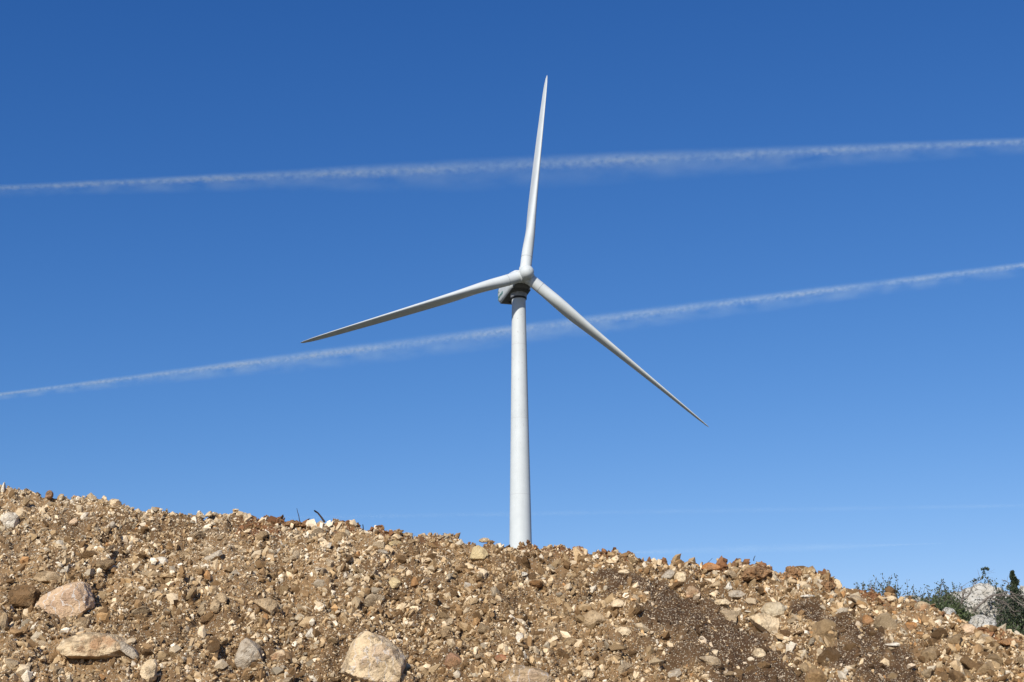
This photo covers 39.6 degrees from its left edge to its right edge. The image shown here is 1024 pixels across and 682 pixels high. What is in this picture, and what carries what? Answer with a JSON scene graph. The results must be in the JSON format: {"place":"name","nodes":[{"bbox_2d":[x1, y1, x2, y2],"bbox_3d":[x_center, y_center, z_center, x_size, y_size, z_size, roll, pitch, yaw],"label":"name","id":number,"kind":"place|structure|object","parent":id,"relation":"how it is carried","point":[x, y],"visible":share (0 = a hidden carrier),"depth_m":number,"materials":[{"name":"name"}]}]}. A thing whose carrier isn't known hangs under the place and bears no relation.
{"place":"outdoors","nodes":[
{"label":"outdoors","id":0,"kind":"place"},
{"bbox_2d":[0,485,1023,681],"bbox_3d":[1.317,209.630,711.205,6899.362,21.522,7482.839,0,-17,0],"label":"ground","id":1,"kind":"structure","parent":0,"point":[689,651],"depth_m":11.09,"materials":[{"name":"beige gravel"}]},
{"bbox_2d":[0,612,7,630],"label":"rock","id":2,"kind":"object","parent":1,"relation":"on","point":[3,621],"visible":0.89,"depth_m":10.96,"materials":[{"name":"stone"}]},
{"bbox_2d":[0,512,18,528],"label":"rock","id":3,"kind":"object","parent":1,"relation":"on","point":[9,520],"visible":0.87,"depth_m":12.65,"materials":[{"name":"stone"}]},
{"bbox_2d":[5,659,19,669],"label":"stone","id":4,"kind":"object","parent":1,"relation":"on","point":[10,663],"visible":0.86,"depth_m":10.27,"materials":[{"name":"stone"}]},
{"bbox_2d":[7,584,40,608],"bbox_3d":[-3.928,2.073,11.463,0.286,0.218,0.173,0,-17,0],"label":"rock","id":5,"kind":"object","parent":1,"relation":"on","point":[25,596],"visible":0.84,"depth_m":11.40,"materials":[{"name":"stone"}]},
{"bbox_2d":[32,571,62,582],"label":"rock","id":6,"kind":"object","parent":1,"relation":"on","point":[46,576],"visible":0.98,"depth_m":11.59,"materials":[{"name":"stone"}]},
{"bbox_2d":[35,581,95,618],"bbox_3d":[-3.534,2.064,11.264,0.450,0.349,0.258,0,-17,0],"label":"boulder","id":7,"kind":"object","parent":1,"relation":"on","point":[72,599],"visible":0.84,"depth_m":11.16,"materials":[{"name":"stone"}]},
{"bbox_2d":[73,616,89,629],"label":"stone","id":8,"kind":"object","parent":1,"relation":"on","point":[83,622],"visible":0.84,"depth_m":11.00,"materials":[{"name":"stone"}]},
{"bbox_2d":[81,550,97,558],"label":"clod","id":9,"kind":"object","parent":1,"relation":"on","point":[88,554],"visible":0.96,"depth_m":12.02,"materials":[{"name":"soil"}]},
{"bbox_2d":[56,632,128,659],"bbox_3d":[-3.100,2.265,10.553,0.532,0.216,0.268,0,-17,0],"label":"boulder","id":10,"kind":"object","parent":1,"relation":"on","point":[89,645],"visible":0.96,"depth_m":10.45,"materials":[{"name":"stone"}]},
{"bbox_2d":[95,560,113,569],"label":"stone","id":11,"kind":"object","parent":1,"relation":"on","point":[104,564],"visible":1,"depth_m":11.82,"materials":[{"name":"stone"}]},
{"bbox_2d":[116,640,138,658],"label":"rock","id":12,"kind":"object","parent":1,"relation":"on","point":[129,651],"visible":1,"depth_m":10.47,"materials":[{"name":"stone"}]},
{"bbox_2d":[132,606,149,614],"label":"stone","id":13,"kind":"object","parent":1,"relation":"on","point":[143,610],"visible":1,"depth_m":11.11,"materials":[{"name":"stone"}]},
{"bbox_2d":[134,614,150,620],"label":"clod","id":14,"kind":"object","parent":1,"relation":"on","point":[140,617],"visible":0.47,"depth_m":11.08,"materials":[{"name":"soil"}]},
{"bbox_2d":[141,649,152,656],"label":"clod","id":15,"kind":"object","parent":1,"relation":"on","point":[146,652],"visible":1,"depth_m":10.48,"materials":[{"name":"soil"}]},
{"bbox_2d":[140,659,156,681],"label":"rock","id":16,"kind":"object","parent":1,"relation":"on","point":[148,671],"visible":1,"depth_m":10.18,"materials":[{"name":"stone"}]},
{"bbox_2d":[185,585,196,599],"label":"stone","id":17,"kind":"object","parent":1,"relation":"on","point":[192,593],"visible":0.92,"depth_m":11.31,"materials":[{"name":"stone"}]},
{"bbox_2d":[190,531,205,539],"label":"stone","id":18,"kind":"object","parent":1,"relation":"on","point":[198,535],"visible":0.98,"depth_m":12.36,"materials":[{"name":"stone"}]},
{"bbox_2d":[199,547,213,555],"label":"stone","id":19,"kind":"object","parent":1,"relation":"on","point":[207,551],"visible":0.81,"depth_m":12.10,"materials":[{"name":"stone"}]},
{"bbox_2d":[204,550,222,560],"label":"stone","id":20,"kind":"object","parent":1,"relation":"on","point":[219,553],"visible":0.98,"depth_m":12.01,"materials":[{"name":"stone"}]},
{"bbox_2d":[210,599,220,612],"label":"stone","id":21,"kind":"object","parent":1,"relation":"on","point":[215,604],"visible":1,"depth_m":11.09,"materials":[{"name":"stone"}]},
{"bbox_2d":[214,592,227,602],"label":"stone","id":22,"kind":"object","parent":1,"relation":"on","point":[221,597],"visible":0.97,"depth_m":11.18,"materials":[{"name":"stone"}]},
{"bbox_2d":[234,638,263,668],"bbox_3d":[-1.952,2.334,10.549,0.206,0.268,0.163,0,-17,0],"label":"rock","id":23,"kind":"object","parent":1,"relation":"on","point":[249,652],"visible":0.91,"depth_m":10.49,"materials":[{"name":"stone"}]},
{"bbox_2d":[256,531,268,540],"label":"stone","id":24,"kind":"object","parent":1,"relation":"on","point":[261,535],"visible":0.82,"depth_m":12.18,"materials":[{"name":"stone"}]},
{"bbox_2d":[253,598,278,614],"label":"rock","id":25,"kind":"object","parent":1,"relation":"on","point":[269,605],"visible":1,"depth_m":11.07,"materials":[{"name":"stone"}]},
{"bbox_2d":[270,649,284,659],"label":"rock","id":26,"kind":"object","parent":1,"relation":"on","point":[276,655],"visible":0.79,"depth_m":10.62,"materials":[{"name":"stone"}]},
{"bbox_2d":[283,520,305,527],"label":"clod","id":27,"kind":"object","parent":1,"relation":"on","point":[297,523],"visible":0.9,"depth_m":12.56,"materials":[{"name":"soil"}]},
{"bbox_2d":[289,550,300,560],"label":"stone","id":28,"kind":"object","parent":1,"relation":"on","point":[295,555],"visible":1,"depth_m":11.92,"materials":[{"name":"stone"}]},
{"bbox_2d":[334,532,347,542],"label":"stone","id":29,"kind":"object","parent":1,"relation":"on","point":[338,536],"visible":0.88,"depth_m":12.29,"materials":[{"name":"stone"}]},
{"bbox_2d":[341,630,405,681],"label":"boulder","id":30,"kind":"object","parent":1,"relation":"on","point":[372,657],"visible":0.99,"depth_m":10.26,"materials":[{"name":"stone"}]},
{"bbox_2d":[364,593,384,606],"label":"stone","id":31,"kind":"object","parent":1,"relation":"on","point":[370,599],"visible":1,"depth_m":11.26,"materials":[{"name":"stone"}]},
{"bbox_2d":[387,577,400,588],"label":"rock","id":32,"kind":"object","parent":1,"relation":"on","point":[394,582],"visible":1,"depth_m":11.49,"materials":[{"name":"stone"}]},
{"bbox_2d":[440,628,451,638],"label":"stone","id":33,"kind":"object","parent":1,"relation":"on","point":[444,634],"visible":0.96,"depth_m":10.81,"materials":[{"name":"stone"}]},
{"bbox_2d":[444,652,461,669],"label":"rock","id":34,"kind":"object","parent":1,"relation":"on","point":[452,660],"visible":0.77,"depth_m":10.43,"materials":[{"name":"stone"}]},
{"bbox_2d":[470,545,488,559],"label":"rock","id":35,"kind":"object","parent":1,"relation":"on","point":[478,552],"visible":1,"depth_m":11.96,"materials":[{"name":"stone"}]},
{"bbox_2d":[478,623,488,632],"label":"stone","id":36,"kind":"object","parent":1,"relation":"on","point":[482,628],"visible":0.96,"depth_m":10.85,"materials":[{"name":"stone"}]},
{"bbox_2d":[495,654,505,661],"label":"stone","id":37,"kind":"object","parent":1,"relation":"on","point":[500,657],"visible":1,"depth_m":10.34,"materials":[{"name":"stone"}]},
{"bbox_2d":[300,76,708,548],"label":"wind turbine","id":38,"kind":"object","parent":1,"relation":"on","point":[515,287],"visible":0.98,"depth_m":229.78,"materials":[{"name":"paint"}]},
{"bbox_2d":[521,556,530,568],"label":"clod","id":39,"kind":"object","parent":1,"relation":"on","point":[525,561],"visible":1,"depth_m":11.89,"materials":[{"name":"soil"}]},
{"bbox_2d":[503,665,554,681],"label":"boulder","id":40,"kind":"object","parent":1,"relation":"on","point":[519,673],"visible":1,"depth_m":10.06,"materials":[{"name":"stone"}]},
{"bbox_2d":[529,580,542,587],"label":"stone","id":41,"kind":"object","parent":1,"relation":"on","point":[536,583],"visible":1,"depth_m":11.40,"materials":[{"name":"stone"}]},
{"bbox_2d":[563,637,576,644],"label":"stone","id":42,"kind":"object","parent":1,"relation":"on","point":[569,640],"visible":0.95,"depth_m":10.64,"materials":[{"name":"stone"}]},
{"bbox_2d":[583,669,593,678],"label":"stone","id":43,"kind":"object","parent":1,"relation":"on","point":[589,673],"visible":1,"depth_m":10.19,"materials":[{"name":"stone"}]},
{"bbox_2d":[581,610,605,625],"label":"rock","id":44,"kind":"object","parent":1,"relation":"on","point":[592,616],"visible":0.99,"depth_m":10.98,"materials":[{"name":"stone"}]},
{"bbox_2d":[608,643,626,650],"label":"stone","id":45,"kind":"object","parent":1,"relation":"on","point":[614,647],"visible":1,"depth_m":10.50,"materials":[{"name":"stone"}]},
{"bbox_2d":[611,599,623,608],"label":"stone","id":46,"kind":"object","parent":1,"relation":"on","point":[618,602],"visible":0.77,"depth_m":11.21,"materials":[{"name":"stone"}]},
{"bbox_2d":[615,626,631,635],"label":"rock","id":47,"kind":"object","parent":1,"relation":"on","point":[625,631],"visible":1,"depth_m":10.78,"materials":[{"name":"stone"}]},
{"bbox_2d":[617,662,632,677],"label":"stone","id":48,"kind":"object","parent":1,"relation":"on","point":[623,667],"visible":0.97,"depth_m":10.21,"materials":[{"name":"stone"}]},
{"bbox_2d":[661,569,674,578],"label":"rock","id":49,"kind":"object","parent":1,"relation":"on","point":[669,574],"visible":1,"depth_m":11.62,"materials":[{"name":"stone"}]},
{"bbox_2d":[668,668,681,677],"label":"stone","id":50,"kind":"object","parent":1,"relation":"on","point":[677,672],"visible":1,"depth_m":10.29,"materials":[{"name":"stone"}]},
{"bbox_2d":[670,582,683,589],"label":"clod","id":51,"kind":"object","parent":1,"relation":"on","point":[674,586],"visible":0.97,"depth_m":11.55,"materials":[{"name":"soil"}]},
{"bbox_2d":[674,572,686,581],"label":"stone","id":52,"kind":"object","parent":1,"relation":"on","point":[680,576],"visible":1,"depth_m":11.59,"materials":[{"name":"stone"}]},
{"bbox_2d":[686,586,700,597],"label":"rock","id":53,"kind":"object","parent":1,"relation":"on","point":[691,591],"visible":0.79,"depth_m":11.50,"materials":[{"name":"stone"}]},
{"bbox_2d":[699,655,720,667],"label":"stone","id":54,"kind":"object","parent":1,"relation":"on","point":[712,661],"visible":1,"depth_m":10.39,"materials":[{"name":"stone"}]},
{"bbox_2d":[701,562,721,571],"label":"rock","id":55,"kind":"object","parent":1,"relation":"on","point":[709,566],"visible":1,"depth_m":11.71,"materials":[{"name":"stone"}]},
{"bbox_2d":[714,599,730,604],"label":"rock","id":56,"kind":"object","parent":1,"relation":"on","point":[723,601],"visible":1,"depth_m":11.24,"materials":[{"name":"stone"}]},
{"bbox_2d":[720,608,736,620],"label":"stone","id":57,"kind":"object","parent":1,"relation":"on","point":[729,615],"visible":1,"depth_m":11.11,"materials":[{"name":"stone"}]},
{"bbox_2d":[726,570,736,579],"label":"stone","id":58,"kind":"object","parent":1,"relation":"on","point":[731,573],"visible":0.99,"depth_m":11.63,"materials":[{"name":"stone"}]},
{"bbox_2d":[728,590,745,597],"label":"rock","id":59,"kind":"object","parent":1,"relation":"on","point":[736,593],"visible":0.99,"depth_m":11.46,"materials":[{"name":"stone"}]},
{"bbox_2d":[745,597,757,604],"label":"stone","id":60,"kind":"object","parent":1,"relation":"on","point":[750,601],"visible":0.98,"depth_m":11.32,"materials":[{"name":"stone"}]},
{"bbox_2d":[740,566,772,581],"bbox_3d":[1.995,1.903,11.598,0.290,0.143,0.299,0,-17,0],"label":"clod","id":61,"kind":"object","parent":1,"relation":"on","point":[753,572],"visible":0.9,"depth_m":11.51,"materials":[{"name":"soil"}]},
{"bbox_2d":[752,648,765,657],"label":"stone","id":62,"kind":"object","parent":1,"relation":"on","point":[759,653],"visible":1,"depth_m":10.61,"materials":[{"name":"stone"}]},
{"bbox_2d":[756,661,770,668],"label":"clod","id":63,"kind":"object","parent":1,"relation":"on","point":[763,664],"visible":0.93,"depth_m":10.48,"materials":[{"name":"soil"}]},
{"bbox_2d":[749,613,779,633],"bbox_3d":[1.966,2.215,11.062,0.235,0.199,0.152,0,-17,0],"label":"boulder","id":64,"kind":"object","parent":1,"relation":"on","point":[762,622],"visible":0.82,"depth_m":11.03,"materials":[{"name":"stone"}]},
{"bbox_2d":[760,602,785,617],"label":"boulder","id":65,"kind":"object","parent":1,"relation":"on","point":[775,609],"visible":0.99,"depth_m":11.10,"materials":[{"name":"stone"}]},
{"bbox_2d":[783,566,801,578],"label":"clod","id":66,"kind":"object","parent":1,"relation":"on","point":[793,572],"visible":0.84,"depth_m":11.61,"materials":[{"name":"soil"}]},
{"bbox_2d":[800,662,809,672],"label":"stone","id":67,"kind":"object","parent":1,"relation":"on","point":[804,667],"visible":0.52,"depth_m":10.41,"materials":[{"name":"stone"}]},
{"bbox_2d":[805,668,827,681],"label":"stone","id":68,"kind":"object","parent":1,"relation":"on","point":[815,675],"visible":1,"depth_m":10.24,"materials":[{"name":"stone"}]},
{"bbox_2d":[810,619,835,636],"bbox_3d":[2.368,2.183,10.837,0.223,0.128,0.167,-21,9,28],"label":"stone","id":69,"kind":"object","parent":1,"relation":"on","point":[822,627],"visible":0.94,"depth_m":10.79,"materials":[{"name":"stone"}]},
{"bbox_2d":[821,580,834,591],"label":"clod","id":70,"kind":"object","parent":1,"relation":"on","point":[827,585],"visible":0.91,"depth_m":11.37,"materials":[{"name":"soil"}]},
{"bbox_2d":[820,634,835,642],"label":"stone","id":71,"kind":"object","parent":1,"relation":"on","point":[829,637],"visible":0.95,"depth_m":10.71,"materials":[{"name":"stone"}]},
{"bbox_2d":[817,646,840,665],"bbox_3d":[2.354,2.344,10.562,0.178,0.154,0.084,-3,-17,9],"label":"clod","id":72,"kind":"object","parent":1,"relation":"on","point":[831,654],"visible":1,"depth_m":10.54,"materials":[{"name":"soil"}]},
{"bbox_2d":[844,643,859,650],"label":"clod","id":73,"kind":"object","parent":1,"relation":"on","point":[848,647],"visible":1,"depth_m":10.61,"materials":[{"name":"soil"}]},
{"bbox_2d":[846,595,868,605],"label":"stone","id":74,"kind":"object","parent":1,"relation":"on","point":[854,598],"visible":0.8,"depth_m":11.16,"materials":[{"name":"stone"}]},
{"bbox_2d":[862,615,873,624],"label":"stone","id":75,"kind":"object","parent":1,"relation":"on","point":[867,619],"visible":1,"depth_m":10.92,"materials":[{"name":"stone"}]},
{"bbox_2d":[873,613,897,629],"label":"stone","id":76,"kind":"object","parent":1,"relation":"on","point":[885,620],"visible":1,"depth_m":10.86,"materials":[{"name":"stone"}]},
{"bbox_2d":[878,573,900,597],"bbox_3d":[3.536,2.606,13.298,0.353,0.863,0.250,6,-18,-19],"label":"shrub","id":77,"kind":"object","parent":1,"relation":"on","point":[896,594],"visible":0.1,"depth_m":13.38,"materials":[{"name":"green plant"}]},
{"bbox_2d":[905,622,916,630],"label":"rock","id":78,"kind":"object","parent":1,"relation":"on","point":[911,626],"visible":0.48,"depth_m":10.98,"materials":[{"name":"stone"}]},
{"bbox_2d":[905,579,925,601],"bbox_3d":[3.899,2.600,13.834,0.238,0.573,0.182,0,-17,0],"label":"shrub","id":79,"kind":"object","parent":1,"relation":"on","point":[908,594],"visible":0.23,"depth_m":13.89,"materials":[{"name":"green plant"}]},
{"bbox_2d":[914,601,930,610],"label":"rock","id":80,"kind":"object","parent":1,"relation":"on","point":[921,605],"visible":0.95,"depth_m":11.15,"materials":[{"name":"stone"}]},
{"bbox_2d":[914,584,935,603],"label":"shrub","id":81,"kind":"object","parent":1,"relation":"on","point":[926,597],"visible":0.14,"depth_m":13.97,"materials":[{"name":"green plant"}]},
{"bbox_2d":[921,668,932,678],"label":"stone","id":82,"kind":"object","parent":1,"relation":"on","point":[926,673],"visible":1,"depth_m":10.35,"materials":[{"name":"stone"}]},
{"bbox_2d":[920,646,937,660],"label":"stone","id":83,"kind":"object","parent":1,"relation":"on","point":[928,652],"visible":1,"depth_m":10.54,"materials":[{"name":"stone"}]},
{"bbox_2d":[931,628,947,639],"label":"clod","id":84,"kind":"object","parent":1,"relation":"on","point":[937,633],"visible":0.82,"depth_m":10.70,"materials":[{"name":"soil"}]},
{"bbox_2d":[926,588,954,610],"bbox_3d":[4.027,2.645,13.417,0.439,0.630,0.443,0,-17,0],"label":"shrub","id":85,"kind":"object","parent":1,"relation":"on","point":[940,606],"visible":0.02,"depth_m":13.42,"materials":[{"name":"green plant"}]},
{"bbox_2d":[934,579,951,604],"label":"shrub","id":86,"kind":"object","parent":1,"relation":"on","point":[941,584],"visible":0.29,"depth_m":14.06,"materials":[{"name":"green plant"}]},
{"bbox_2d":[938,671,948,680],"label":"clod","id":87,"kind":"object","parent":1,"relation":"on","point":[944,676],"visible":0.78,"depth_m":10.33,"materials":[{"name":"soil"}]},
{"bbox_2d":[946,633,961,643],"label":"stone","id":88,"kind":"object","parent":1,"relation":"on","point":[955,639],"visible":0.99,"depth_m":10.61,"materials":[{"name":"stone"}]},
{"bbox_2d":[943,582,965,608],"bbox_3d":[4.333,2.623,14.044,0.275,0.484,0.187,0,-17,0],"label":"shrub","id":89,"kind":"object","parent":1,"relation":"on","point":[954,596],"visible":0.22,"depth_m":14.06,"materials":[{"name":"green plant"}]},
{"bbox_2d":[948,669,964,681],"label":"clod","id":90,"kind":"object","parent":1,"relation":"on","point":[953,675],"visible":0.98,"depth_m":10.19,"materials":[{"name":"soil"}]},
{"bbox_2d":[938,588,976,621],"bbox_3d":[4.271,2.659,13.680,0.435,0.628,0.495,0,-17,0],"label":"shrub","id":91,"kind":"object","parent":1,"relation":"on","point":[963,614],"visible":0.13,"depth_m":13.70,"materials":[{"name":"green plant"}]},
{"bbox_2d":[963,567,994,600],"bbox_3d":[4.542,2.388,13.899,0.373,0.377,0.130,0,-17,0],"label":"leafy branch","id":92,"kind":"object","parent":91,"relation":"on","point":[983,572],"visible":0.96,"depth_m":13.92,"materials":[{"name":"green plant"}]},
{"bbox_2d":[961,623,976,633],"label":"rock","id":93,"kind":"object","parent":1,"relation":"on","point":[968,628],"visible":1,"depth_m":10.82,"materials":[{"name":"stone"}]},
{"bbox_2d":[960,657,980,671],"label":"clod","id":94,"kind":"object","parent":1,"relation":"on","point":[967,663],"visible":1,"depth_m":10.29,"materials":[{"name":"soil"}]},
{"bbox_2d":[969,615,996,627],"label":"limestone rock","id":95,"kind":"object","parent":1,"relation":"on","point":[976,621],"visible":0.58,"depth_m":12.00,"materials":[{"name":"white stone"}]},
{"bbox_2d":[977,661,993,673],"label":"stone","id":96,"kind":"object","parent":1,"relation":"on","point":[986,667],"visible":1,"depth_m":10.22,"materials":[{"name":"stone"}]},
{"bbox_2d":[950,583,1022,621],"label":"limestone rock","id":97,"kind":"object","parent":1,"relation":"on","point":[982,590],"visible":0.27,"depth_m":14.35,"materials":[{"name":"grey stone"}]},
{"bbox_2d":[986,654,1002,665],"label":"stone","id":98,"kind":"object","parent":1,"relation":"on","point":[997,658],"visible":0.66,"depth_m":10.36,"materials":[{"name":"stone"}]},
{"bbox_2d":[988,580,1011,619],"bbox_3d":[4.862,2.582,14.142,0.222,0.464,0.250,0,-17,0],"label":"shrub","id":99,"kind":"object","parent":1,"relation":"on","point":[1000,598],"visible":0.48,"depth_m":14.13,"materials":[{"name":"green plant"}]},
{"bbox_2d":[988,590,1018,626],"bbox_3d":[4.818,2.637,13.829,0.317,0.446,0.310,0,-17,0],"label":"shrub","id":100,"kind":"object","parent":1,"relation":"on","point":[1000,612],"visible":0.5,"depth_m":13.79,"materials":[{"name":"green plant"}]},
{"bbox_2d":[991,589,1023,634],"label":"shrub","id":101,"kind":"object","parent":1,"relation":"on","point":[1019,614],"visible":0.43,"depth_m":13.16,"materials":[{"name":"green plant"}]},
{"bbox_2d":[973,591,1023,615],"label":"dead branch","id":102,"kind":"object","parent":101,"relation":"attached to","point":[985,600],"visible":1,"depth_m":13.07,"materials":[{"name":"grey wood"}]},
{"bbox_2d":[998,638,1022,645],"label":"rock","id":103,"kind":"object","parent":1,"relation":"on","point":[1006,642],"visible":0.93,"depth_m":10.64,"materials":[{"name":"stone"}]},
{"bbox_2d":[1002,570,1023,625],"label":"conical shrub","id":104,"kind":"object","parent":1,"relation":"on","point":[1014,583],"visible":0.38,"depth_m":13.88,"materials":[{"name":"green plant"}]},
{"bbox_2d":[0,0,1023,597],"label":"sky","id":105,"kind":"structure","parent":0,"point":[803,220],"materials":[{"name":"blue"}]},
{"label":"clod","id":106,"kind":"object","parent":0,"visible":0},
{"bbox_2d":[206,638,219,651],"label":"clod","id":107,"kind":"object","parent":106,"relation":"on","point":[214,646],"visible":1,"depth_m":10.56,"materials":[{"name":"soil"}]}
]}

